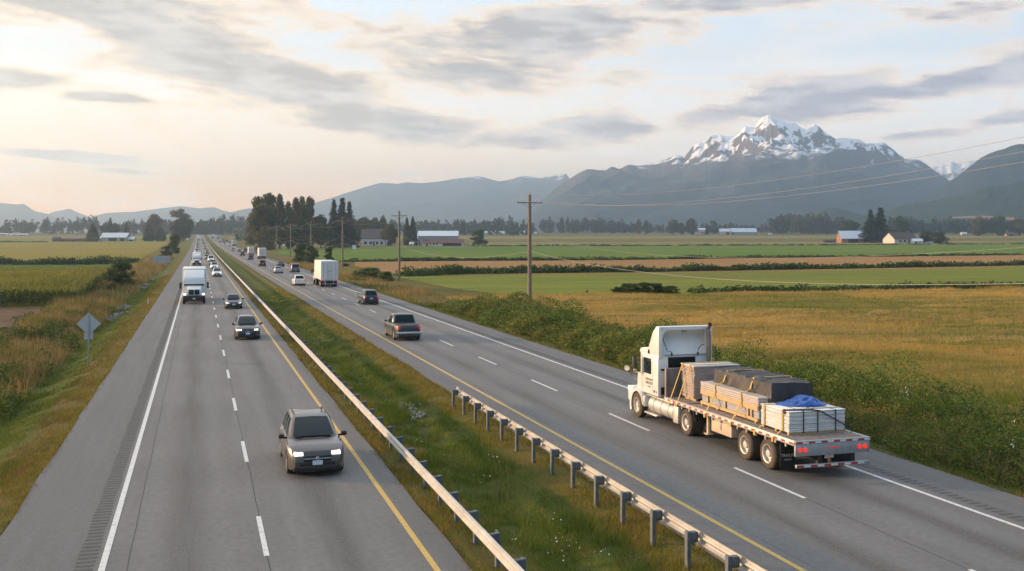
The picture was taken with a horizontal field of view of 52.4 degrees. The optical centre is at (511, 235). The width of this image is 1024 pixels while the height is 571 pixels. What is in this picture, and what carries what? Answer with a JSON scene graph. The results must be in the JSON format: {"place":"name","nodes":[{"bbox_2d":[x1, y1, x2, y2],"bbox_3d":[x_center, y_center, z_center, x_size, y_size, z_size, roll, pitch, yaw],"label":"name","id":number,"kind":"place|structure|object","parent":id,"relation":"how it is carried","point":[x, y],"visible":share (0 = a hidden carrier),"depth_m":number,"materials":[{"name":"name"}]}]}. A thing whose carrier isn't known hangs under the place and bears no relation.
{"place":"outdoors","nodes":[
{"label":"outdoors","id":0,"kind":"place"},
{"bbox_2d":[0,307,72,343],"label":"field","id":1,"kind":"structure","parent":0,"point":[7,314],"depth_m":107.89,"materials":[{"name":"soil"}]},
{"bbox_2d":[0,203,84,232],"bbox_3d":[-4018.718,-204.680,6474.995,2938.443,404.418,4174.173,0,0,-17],"label":"hill","id":2,"kind":"structure","parent":0,"point":[20,212],"depth_m":6587.88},
{"bbox_2d":[0,263,133,269],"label":"field","id":3,"kind":"structure","parent":0,"point":[44,266],"depth_m":283.85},
{"bbox_2d":[0,255,140,264],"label":"field hedge","id":4,"kind":"object","parent":3,"relation":"on","point":[104,259],"visible":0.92,"depth_m":302.21,"materials":[{"name":"green plant"}]},
{"bbox_2d":[0,242,167,259],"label":"field","id":5,"kind":"structure","parent":0,"point":[34,250],"depth_m":579.87,"materials":[{"name":"plant"}]},
{"bbox_2d":[0,238,169,241],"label":"field","id":6,"kind":"structure","parent":0,"point":[45,239],"depth_m":1023.19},
{"bbox_2d":[85,223,99,241],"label":"cypress tree","id":7,"kind":"object","parent":6,"relation":"on","point":[92,231],"visible":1,"depth_m":944.43,"materials":[{"name":"green plant"}]},
{"bbox_2d":[101,233,130,240],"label":"barn","id":8,"kind":"structure","parent":6,"relation":"on","point":[114,236],"depth_m":986.85,"materials":[{"name":"grey"}]},
{"bbox_2d":[143,214,168,236],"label":"deciduous tree","id":9,"kind":"object","parent":6,"relation":"on","point":[154,221],"visible":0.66,"depth_m":1147.99,"materials":[{"name":"green plant"}]},
{"bbox_2d":[0,236,169,237],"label":"field","id":10,"kind":"structure","parent":0,"point":[55,236],"depth_m":1308.88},
{"bbox_2d":[50,209,120,232],"bbox_3d":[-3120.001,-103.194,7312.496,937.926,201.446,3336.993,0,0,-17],"label":"hill","id":11,"kind":"structure","parent":0,"point":[70,214],"depth_m":7561.45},
{"bbox_2d":[12,233,170,235],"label":"field","id":12,"kind":"structure","parent":0,"point":[74,234],"depth_m":1523.25,"materials":[{"name":"green plant"}]},
{"bbox_2d":[91,206,229,232],"bbox_3d":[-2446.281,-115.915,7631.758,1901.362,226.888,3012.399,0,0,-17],"label":"hill","id":13,"kind":"structure","parent":0,"point":[163,214],"depth_m":7749.40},
{"bbox_2d":[0,232,472,570],"bbox_3d":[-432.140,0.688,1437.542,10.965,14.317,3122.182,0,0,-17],"label":"road","id":14,"kind":"structure","parent":0,"point":[198,510],"depth_m":32.68,"materials":[{"name":"asphalt"}]},
{"bbox_2d":[74,280,182,570],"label":"rumble strip","id":15,"kind":"object","parent":14,"relation":"on","point":[142,399],"visible":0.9,"depth_m":33.34,"materials":[{"name":"asphalt"}]},
{"bbox_2d":[98,241,196,570],"bbox_3d":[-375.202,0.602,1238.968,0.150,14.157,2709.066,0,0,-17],"label":"edge line","id":16,"kind":"object","parent":14,"relation":"on","point":[105,555],"visible":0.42,"depth_m":33.34,"materials":[{"name":"white paint"}]},
{"bbox_2d":[179,266,208,303],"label":"box truck","id":17,"kind":"object","parent":14,"relation":"on","point":[194,283],"visible":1,"depth_m":118.59,"materials":[{"name":"metal"}]},
{"bbox_2d":[223,294,243,308],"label":"sedan car","id":18,"kind":"object","parent":14,"relation":"on","point":[232,300],"visible":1,"depth_m":109.89,"materials":[{"name":"grey paint"}]},
{"bbox_2d":[200,239,269,555],"bbox_3d":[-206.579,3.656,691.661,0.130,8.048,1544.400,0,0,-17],"label":"lane line","id":19,"kind":"object","parent":14,"relation":"on","point":[262,537],"visible":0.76,"depth_m":28.26,"materials":[{"name":"white paint"}]},
{"bbox_2d":[232,314,261,338],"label":"sport utility car","id":20,"kind":"object","parent":14,"relation":"on","point":[246,325],"visible":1,"depth_m":77.48,"materials":[{"name":"black paint"}]},
{"bbox_2d":[278,406,346,472],"bbox_3d":[-6.846,6.838,35.306,2.240,1.696,4.594,0,0,-17],"label":"sport utility car","id":21,"kind":"object","parent":14,"relation":"on","point":[309,439],"visible":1,"depth_m":34.05,"materials":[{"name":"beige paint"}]},
{"bbox_2d":[203,237,440,570],"bbox_3d":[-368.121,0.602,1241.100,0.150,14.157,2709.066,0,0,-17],"label":"road edge line","id":22,"kind":"object","parent":14,"relation":"on","point":[428,557],"visible":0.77,"depth_m":32.65,"materials":[{"name":"yellow paint"}]},
{"bbox_2d":[126,261,966,570],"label":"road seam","id":23,"kind":"object","parent":14,"relation":"on","point":[430,533],"visible":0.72,"depth_m":33.49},
{"bbox_2d":[0,255,472,405],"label":"dry grass","id":24,"kind":"structure","parent":0,"point":[149,266],"depth_m":108.34,"materials":[{"name":"plant"}]},
{"bbox_2d":[193,208,287,232],"bbox_3d":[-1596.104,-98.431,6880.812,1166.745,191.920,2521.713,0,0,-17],"label":"hill","id":25,"kind":"structure","parent":0,"point":[243,212],"depth_m":7089.69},
{"bbox_2d":[313,173,569,232],"bbox_3d":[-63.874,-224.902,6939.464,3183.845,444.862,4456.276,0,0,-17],"label":"mountain","id":26,"kind":"structure","parent":0,"point":[435,201],"depth_m":6685.23,"materials":[{"name":"stone"}]},
{"bbox_2d":[0,233,1023,570],"bbox_3d":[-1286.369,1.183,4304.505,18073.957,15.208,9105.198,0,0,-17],"label":"ground","id":27,"kind":"structure","parent":0,"point":[258,281],"depth_m":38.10,"materials":[{"name":"green plant"}]},
{"bbox_2d":[0,267,112,305],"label":"corn crop","id":28,"kind":"object","parent":27,"relation":"on","point":[22,298],"visible":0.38,"depth_m":127.85,"materials":[{"name":"green plant"}]},
{"bbox_2d":[0,265,109,295],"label":"corn tassels","id":29,"kind":"object","parent":28,"relation":"on","point":[84,272],"visible":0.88,"depth_m":154.82,"materials":[{"name":"plant"}]},
{"bbox_2d":[0,303,118,418],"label":"ditch weeds","id":30,"kind":"object","parent":27,"relation":"on","point":[8,405],"visible":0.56,"depth_m":79.23,"materials":[{"name":"green plant"}]},
{"bbox_2d":[77,313,100,363],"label":"road sign","id":31,"kind":"object","parent":27,"relation":"on","point":[88,323],"visible":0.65,"depth_m":65.14,"materials":[{"name":"metal"}]},
{"bbox_2d":[103,260,136,288],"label":"bush","id":32,"kind":"object","parent":27,"relation":"on","point":[122,266],"visible":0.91,"depth_m":165.91,"materials":[{"name":"green plant"}]},
{"bbox_2d":[0,214,248,234],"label":"distant wood","id":33,"kind":"object","parent":27,"relation":"on","point":[23,227],"visible":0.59,"depth_m":1539.55,"materials":[{"name":"plant"}]},
{"bbox_2d":[102,278,157,320],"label":"ditch stones","id":34,"kind":"object","parent":27,"relation":"on","point":[125,307],"visible":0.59,"depth_m":121.28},
{"bbox_2d":[168,234,181,253],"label":"deciduous tree","id":35,"kind":"object","parent":27,"relation":"on","point":[174,243],"visible":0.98,"depth_m":488.21,"materials":[{"name":"green plant"}]},
{"bbox_2d":[170,217,194,240],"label":"deciduous tree","id":36,"kind":"object","parent":27,"relation":"on","point":[181,227],"visible":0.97,"depth_m":992.85,"materials":[{"name":"green plant"}]},
{"bbox_2d":[196,214,248,234],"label":"distant wood","id":37,"kind":"object","parent":27,"relation":"on","point":[239,223],"visible":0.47,"depth_m":1593.55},
{"bbox_2d":[244,196,278,247],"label":"poplar tree","id":38,"kind":"object","parent":27,"relation":"on","point":[257,217],"visible":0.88,"depth_m":584.74,"materials":[{"name":"green plant"}]},
{"bbox_2d":[253,225,277,249],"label":"deciduous tree","id":39,"kind":"object","parent":27,"relation":"on","point":[267,230],"visible":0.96,"depth_m":551.66,"materials":[{"name":"green plant"}]},
{"bbox_2d":[263,192,280,240],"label":"poplar tree","id":40,"kind":"object","parent":27,"relation":"on","point":[270,199],"visible":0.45,"depth_m":596.02,"materials":[{"name":"green plant"}]},
{"bbox_2d":[293,243,305,262],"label":"bush","id":41,"kind":"object","parent":27,"relation":"on","point":[299,249],"visible":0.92,"depth_m":317.59,"materials":[{"name":"green plant"}]},
{"bbox_2d":[304,245,319,262],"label":"bush","id":42,"kind":"object","parent":27,"relation":"on","point":[310,255],"visible":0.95,"depth_m":312.02,"materials":[{"name":"green plant"}]},
{"bbox_2d":[207,242,525,570],"bbox_3d":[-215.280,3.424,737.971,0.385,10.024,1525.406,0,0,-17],"label":"guardrail","id":43,"kind":"object","parent":27,"relation":"on","point":[490,541],"visible":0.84,"depth_m":32.82,"materials":[{"name":"metal"}]},
{"bbox_2d":[351,267,381,278],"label":"bush","id":44,"kind":"object","parent":27,"relation":"on","point":[373,271],"visible":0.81,"depth_m":196.05,"materials":[{"name":"green plant"}]},
{"bbox_2d":[360,227,386,245],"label":"farmhouse","id":45,"kind":"object","parent":27,"relation":"on","point":[373,237],"visible":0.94,"depth_m":748.62,"materials":[{"name":"white"}]},
{"bbox_2d":[380,223,397,245],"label":"deciduous tree","id":46,"kind":"object","parent":27,"relation":"on","point":[389,232],"visible":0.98,"depth_m":744.65,"materials":[{"name":"green plant"}]},
{"bbox_2d":[417,231,458,244],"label":"barn","id":47,"kind":"structure","parent":27,"relation":"on","point":[425,235],"depth_m":763.68,"materials":[{"name":"grey"}]},
{"bbox_2d":[431,239,463,245],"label":"shed","id":48,"kind":"structure","parent":27,"relation":"on","point":[447,242],"depth_m":724.44,"materials":[{"name":"white"}]},
{"bbox_2d":[389,215,536,234],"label":"distant wood","id":49,"kind":"object","parent":27,"relation":"on","point":[511,227],"visible":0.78,"depth_m":1598.67,"materials":[{"name":"plant"}]},
{"bbox_2d":[517,193,542,299],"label":"utility pole","id":50,"kind":"object","parent":27,"relation":"on","point":[529,253],"visible":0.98,"depth_m":114.77,"materials":[{"name":"brown wood"}]},
{"bbox_2d":[269,240,1023,284],"bbox_3d":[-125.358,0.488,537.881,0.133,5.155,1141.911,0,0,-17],"label":"power line","id":51,"kind":"object","parent":50,"relation":"attached to","point":[758,281],"visible":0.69,"depth_m":62.89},
{"bbox_2d":[538,214,635,232],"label":"distant wood","id":52,"kind":"object","parent":27,"relation":"on","point":[598,225],"visible":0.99,"depth_m":1829.78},
{"bbox_2d":[452,387,766,570],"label":"guardrail","id":53,"kind":"object","parent":27,"relation":"on","point":[731,558],"visible":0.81,"depth_m":28.43,"materials":[{"name":"metal"}]},
{"bbox_2d":[636,221,773,232],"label":"distant wood","id":54,"kind":"object","parent":27,"relation":"on","point":[764,228],"visible":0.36,"depth_m":1843.98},
{"bbox_2d":[423,291,1023,488],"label":"bramble hedge","id":55,"kind":"object","parent":27,"relation":"on","point":[516,313],"visible":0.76,"depth_m":46.56,"materials":[{"name":"green plant"}]},
{"bbox_2d":[435,301,1023,487],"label":"dead stalks","id":56,"kind":"object","parent":27,"relation":"on","point":[937,443],"visible":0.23,"depth_m":37.87,"materials":[{"name":"plant"}]},
{"bbox_2d":[447,285,1023,431],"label":"wheat","id":57,"kind":"object","parent":27,"relation":"on","point":[1002,396],"visible":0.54,"depth_m":88.99,"materials":[{"name":"plant"}]},
{"bbox_2d":[766,210,846,233],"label":"distant wood","id":58,"kind":"object","parent":27,"relation":"on","point":[791,223],"visible":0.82,"depth_m":1634.83,"materials":[{"name":"plant"}]},
{"bbox_2d":[887,215,1023,233],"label":"distant wood","id":59,"kind":"object","parent":27,"relation":"on","point":[948,226],"visible":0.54,"depth_m":1580.70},
{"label":"utility pole","id":60,"kind":"object","parent":27,"relation":"on","visible":0},
{"bbox_2d":[292,151,1023,228],"bbox_3d":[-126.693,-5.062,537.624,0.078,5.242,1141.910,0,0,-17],"label":"power line","id":61,"kind":"object","parent":60,"relation":"attached to","point":[732,197],"visible":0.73,"depth_m":65.30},
{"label":"utility pole","id":62,"kind":"object","parent":27,"relation":"on","visible":0},
{"bbox_2d":[282,137,1022,227],"bbox_3d":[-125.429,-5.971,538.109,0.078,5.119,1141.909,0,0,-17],"label":"power line","id":63,"kind":"object","parent":62,"relation":"attached to","point":[747,183],"visible":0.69,"depth_m":64.74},
{"bbox_2d":[0,0,1023,216],"label":"sky","id":64,"kind":"structure","parent":0,"point":[107,106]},
{"bbox_2d":[207,233,1023,570],"bbox_3d":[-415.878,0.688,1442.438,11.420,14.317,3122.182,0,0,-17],"label":"road","id":65,"kind":"structure","parent":0,"point":[809,533],"depth_m":33.50,"materials":[{"name":"asphalt"}]},
{"bbox_2d":[311,260,337,286],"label":"box truck","id":66,"kind":"object","parent":65,"relation":"on","point":[326,271],"visible":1,"depth_m":156.70,"materials":[{"name":"metal"}]},
{"bbox_2d":[357,289,378,303],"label":"sport utility car","id":67,"kind":"object","parent":65,"relation":"on","point":[368,296],"visible":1,"depth_m":116.37,"materials":[{"name":"blue paint"}]},
{"bbox_2d":[384,313,421,339],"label":"pickup truck","id":68,"kind":"object","parent":65,"relation":"on","point":[401,325],"visible":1,"depth_m":77.07,"materials":[{"name":"grey paint"}]},
{"bbox_2d":[210,237,806,570],"bbox_3d":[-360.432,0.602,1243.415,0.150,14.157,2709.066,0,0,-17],"label":"median line","id":69,"kind":"object","parent":65,"relation":"on","point":[707,517],"visible":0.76,"depth_m":33.76,"materials":[{"name":"yellow paint"}]},
{"bbox_2d":[214,235,1023,528],"bbox_3d":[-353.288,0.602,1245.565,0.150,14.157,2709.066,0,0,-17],"label":"edge line","id":70,"kind":"object","parent":65,"relation":"on","point":[1001,520],"visible":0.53,"depth_m":32.99,"materials":[{"name":"white paint"}]},
{"bbox_2d":[290,275,974,570],"bbox_3d":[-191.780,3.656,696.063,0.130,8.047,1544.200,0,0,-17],"label":"lane line","id":71,"kind":"object","parent":65,"relation":"on","point":[650,430],"visible":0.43,"depth_m":34.34,"materials":[{"name":"white paint"}]},
{"bbox_2d":[339,284,1023,521],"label":"rumble strip","id":72,"kind":"object","parent":65,"relation":"on","point":[624,382],"visible":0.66,"depth_m":33.48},
{"bbox_2d":[624,323,869,468],"bbox_3d":[8.159,5.620,39.365,3.380,4.124,13.416,0,0,-17],"label":"flatbed truck","id":73,"kind":"object","parent":65,"relation":"on","point":[667,352],"visible":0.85,"depth_m":39.72,"materials":[{"name":"white metal"}]},
{"bbox_2d":[681,361,739,400],"bbox_3d":[7.897,5.781,41.435,2.030,1.390,1.160,0,0,-17],"label":"shingle pallet","id":74,"kind":"object","parent":73,"relation":"on","point":[697,374],"visible":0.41,"depth_m":40.85,"materials":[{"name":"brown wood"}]},
{"bbox_2d":[700,381,767,422],"bbox_3d":[8.116,6.033,37.996,0.568,0.886,4.313,0,0,-17],"label":"plank crate","id":75,"kind":"object","parent":73,"relation":"on","point":[726,398],"visible":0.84,"depth_m":37.60,"materials":[{"name":"brown wood"}]},
{"bbox_2d":[713,366,813,402],"bbox_3d":[9.135,5.715,38.100,1.943,1.421,4.200,0,0,-17],"label":"tarped load","id":76,"kind":"object","parent":73,"relation":"on","point":[782,387],"visible":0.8,"depth_m":36.82},
{"bbox_2d":[761,403,845,434],"bbox_3d":[9.738,6.089,34.849,2.140,0.774,1.815,0,0,-17],"label":"wrapped board stack","id":77,"kind":"object","parent":73,"relation":"on","point":[803,422],"visible":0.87,"depth_m":34.13,"materials":[{"name":"white wood"}]},
{"bbox_2d":[776,394,826,406],"bbox_3d":[9.784,5.553,35.280,1.766,0.299,1.315,0,0,-10],"label":"crumpled tarp","id":78,"kind":"object","parent":77,"relation":"on","point":[800,400],"visible":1,"depth_m":34.99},
{"bbox_2d":[229,236,1023,238],"bbox_3d":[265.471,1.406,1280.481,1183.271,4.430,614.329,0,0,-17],"label":"field","id":79,"kind":"structure","parent":0,"point":[605,237],"depth_m":1315.78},
{"bbox_2d":[968,216,989,235],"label":"deciduous tree","id":80,"kind":"object","parent":79,"relation":"on","point":[978,228],"visible":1,"depth_m":1368.80,"materials":[{"name":"green plant"}]},
{"bbox_2d":[987,215,1009,235],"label":"deciduous tree","id":81,"kind":"object","parent":79,"relation":"on","point":[998,225],"visible":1,"depth_m":1360.65,"materials":[{"name":"green plant"}]},
{"bbox_2d":[1010,218,1023,235],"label":"deciduous tree","id":82,"kind":"object","parent":79,"relation":"on","point":[1017,226],"visible":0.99,"depth_m":1350.95,"materials":[{"name":"green plant"}]},
{"bbox_2d":[229,233,1023,236],"bbox_3d":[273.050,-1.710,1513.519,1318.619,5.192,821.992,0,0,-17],"label":"field","id":83,"kind":"structure","parent":0,"point":[685,234],"depth_m":1585.62,"materials":[{"name":"green plant"}]},
{"bbox_2d":[730,228,756,234],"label":"barn","id":84,"kind":"structure","parent":83,"relation":"on","point":[743,231],"depth_m":1588.48,"materials":[{"name":"white"}]},
{"bbox_2d":[275,238,1023,242],"bbox_3d":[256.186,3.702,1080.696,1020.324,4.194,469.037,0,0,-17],"label":"field","id":85,"kind":"structure","parent":0,"point":[720,240],"depth_m":1059.51,"materials":[{"name":"green plant"}]},
{"bbox_2d":[888,215,912,231],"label":"deciduous tree","id":86,"kind":"object","parent":85,"relation":"on","point":[901,222],"visible":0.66,"depth_m":1126.31,"materials":[{"name":"green plant"}]},
{"bbox_2d":[277,244,1023,261],"bbox_3d":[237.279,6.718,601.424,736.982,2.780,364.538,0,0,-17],"label":"field","id":87,"kind":"structure","parent":0,"point":[373,253],"depth_m":518.12,"materials":[{"name":"plant"}]},
{"bbox_2d":[275,193,286,248],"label":"poplar tree","id":88,"kind":"object","parent":87,"relation":"on","point":[279,204],"visible":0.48,"depth_m":606.46,"materials":[{"name":"green plant"}]},
{"bbox_2d":[274,221,300,248],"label":"deciduous tree","id":89,"kind":"object","parent":87,"relation":"on","point":[284,233],"visible":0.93,"depth_m":588.31,"materials":[{"name":"green plant"}]},
{"bbox_2d":[291,197,301,247],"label":"poplar tree","id":90,"kind":"object","parent":87,"relation":"on","point":[297,208],"visible":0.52,"depth_m":617.73,"materials":[{"name":"green plant"}]},
{"bbox_2d":[296,220,315,246],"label":"deciduous tree","id":91,"kind":"object","parent":87,"relation":"on","point":[303,229],"visible":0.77,"depth_m":608.36,"materials":[{"name":"green plant"}]},
{"bbox_2d":[305,196,314,235],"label":"poplar tree","id":92,"kind":"object","parent":87,"relation":"on","point":[310,212],"visible":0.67,"depth_m":629.27,"materials":[{"name":"green plant"}]},
{"bbox_2d":[312,214,333,247],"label":"deciduous tree","id":93,"kind":"object","parent":87,"relation":"on","point":[324,232],"visible":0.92,"depth_m":626.94,"materials":[{"name":"green plant"}]},
{"bbox_2d":[323,199,344,247],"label":"fir tree","id":94,"kind":"object","parent":87,"relation":"on","point":[332,214],"visible":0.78,"depth_m":650.65,"materials":[{"name":"green plant"}]},
{"bbox_2d":[325,197,357,247],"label":"fir tree","id":95,"kind":"object","parent":87,"relation":"on","point":[341,212],"visible":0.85,"depth_m":649.41,"materials":[{"name":"green plant"}]},
{"bbox_2d":[338,202,362,247],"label":"fir tree","id":96,"kind":"object","parent":87,"relation":"on","point":[351,238],"visible":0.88,"depth_m":650.91,"materials":[{"name":"green plant"}]},
{"bbox_2d":[340,252,1023,261],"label":"field hedge","id":97,"kind":"object","parent":87,"relation":"on","point":[521,258],"visible":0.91,"depth_m":354.07,"materials":[{"name":"green plant"}]},
{"bbox_2d":[355,255,1023,274],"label":"field","id":98,"kind":"structure","parent":0,"point":[391,267],"depth_m":318.17,"materials":[{"name":"plant"}]},
{"bbox_2d":[395,267,1023,295],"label":"field","id":99,"kind":"structure","parent":0,"point":[604,283],"depth_m":195.26,"materials":[{"name":"plant"}]},
{"bbox_2d":[394,259,1023,276],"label":"field hedge","id":100,"kind":"object","parent":99,"relation":"on","point":[452,269],"visible":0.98,"depth_m":238.75,"materials":[{"name":"green plant"}]},
{"bbox_2d":[686,280,1023,293],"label":"field hedge","id":101,"kind":"object","parent":99,"relation":"on","point":[700,289],"visible":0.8,"depth_m":154.47,"materials":[{"name":"green plant"}]},
{"bbox_2d":[508,115,948,232],"bbox_3d":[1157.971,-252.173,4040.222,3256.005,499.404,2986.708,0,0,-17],"label":"mountain","id":102,"kind":"structure","parent":0,"point":[767,148],"depth_m":3577.38,"materials":[{"name":"stone"}]},
{"bbox_2d":[469,241,1023,245],"bbox_3d":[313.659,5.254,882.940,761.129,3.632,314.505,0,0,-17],"label":"field","id":103,"kind":"structure","parent":0,"point":[695,243],"depth_m":851.97,"materials":[{"name":"plant"}]},
{"bbox_2d":[469,229,487,244],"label":"deciduous tree","id":104,"kind":"object","parent":103,"relation":"on","point":[479,239],"visible":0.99,"depth_m":748.29,"materials":[{"name":"green plant"}]},
{"bbox_2d":[468,242,1023,245],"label":"field hedge","id":105,"kind":"object","parent":103,"relation":"on","point":[725,245],"visible":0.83,"depth_m":731.74,"materials":[{"name":"green plant"}]},
{"bbox_2d":[836,231,864,242],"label":"barn","id":106,"kind":"structure","parent":103,"relation":"on","point":[848,237],"depth_m":881.44,"materials":[{"name":"metal"}]},
{"bbox_2d":[858,209,882,242],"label":"fir tree","id":107,"kind":"object","parent":103,"relation":"on","point":[869,226],"visible":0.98,"depth_m":874.85,"materials":[{"name":"green plant"}]},
{"bbox_2d":[865,208,891,242],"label":"fir tree","id":108,"kind":"object","parent":103,"relation":"on","point":[880,222],"visible":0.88,"depth_m":872.49,"materials":[{"name":"green plant"}]},
{"bbox_2d":[882,231,917,242],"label":"farmhouse","id":109,"kind":"object","parent":103,"relation":"on","point":[898,237],"visible":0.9,"depth_m":843.43,"materials":[{"name":"beige"}]},
{"bbox_2d":[487,287,1023,478],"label":"field","id":110,"kind":"structure","parent":0,"point":[855,316],"depth_m":93.91,"materials":[{"name":"plant"}]},
{"bbox_2d":[804,182,1023,232],"bbox_3d":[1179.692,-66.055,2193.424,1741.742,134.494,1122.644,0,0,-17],"label":"hill","id":111,"kind":"structure","parent":0,"point":[1005,201],"depth_m":2120.78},
{"bbox_2d":[932,161,974,180],"bbox_3d":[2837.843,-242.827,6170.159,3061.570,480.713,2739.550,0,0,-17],"label":"mountain","id":112,"kind":"structure","parent":0,"point":[955,168],"depth_m":6480.89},
{"bbox_2d":[913,144,1023,202],"bbox_3d":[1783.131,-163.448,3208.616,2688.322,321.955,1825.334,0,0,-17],"label":"hill","id":113,"kind":"structure","parent":0,"point":[967,181],"depth_m":3198.08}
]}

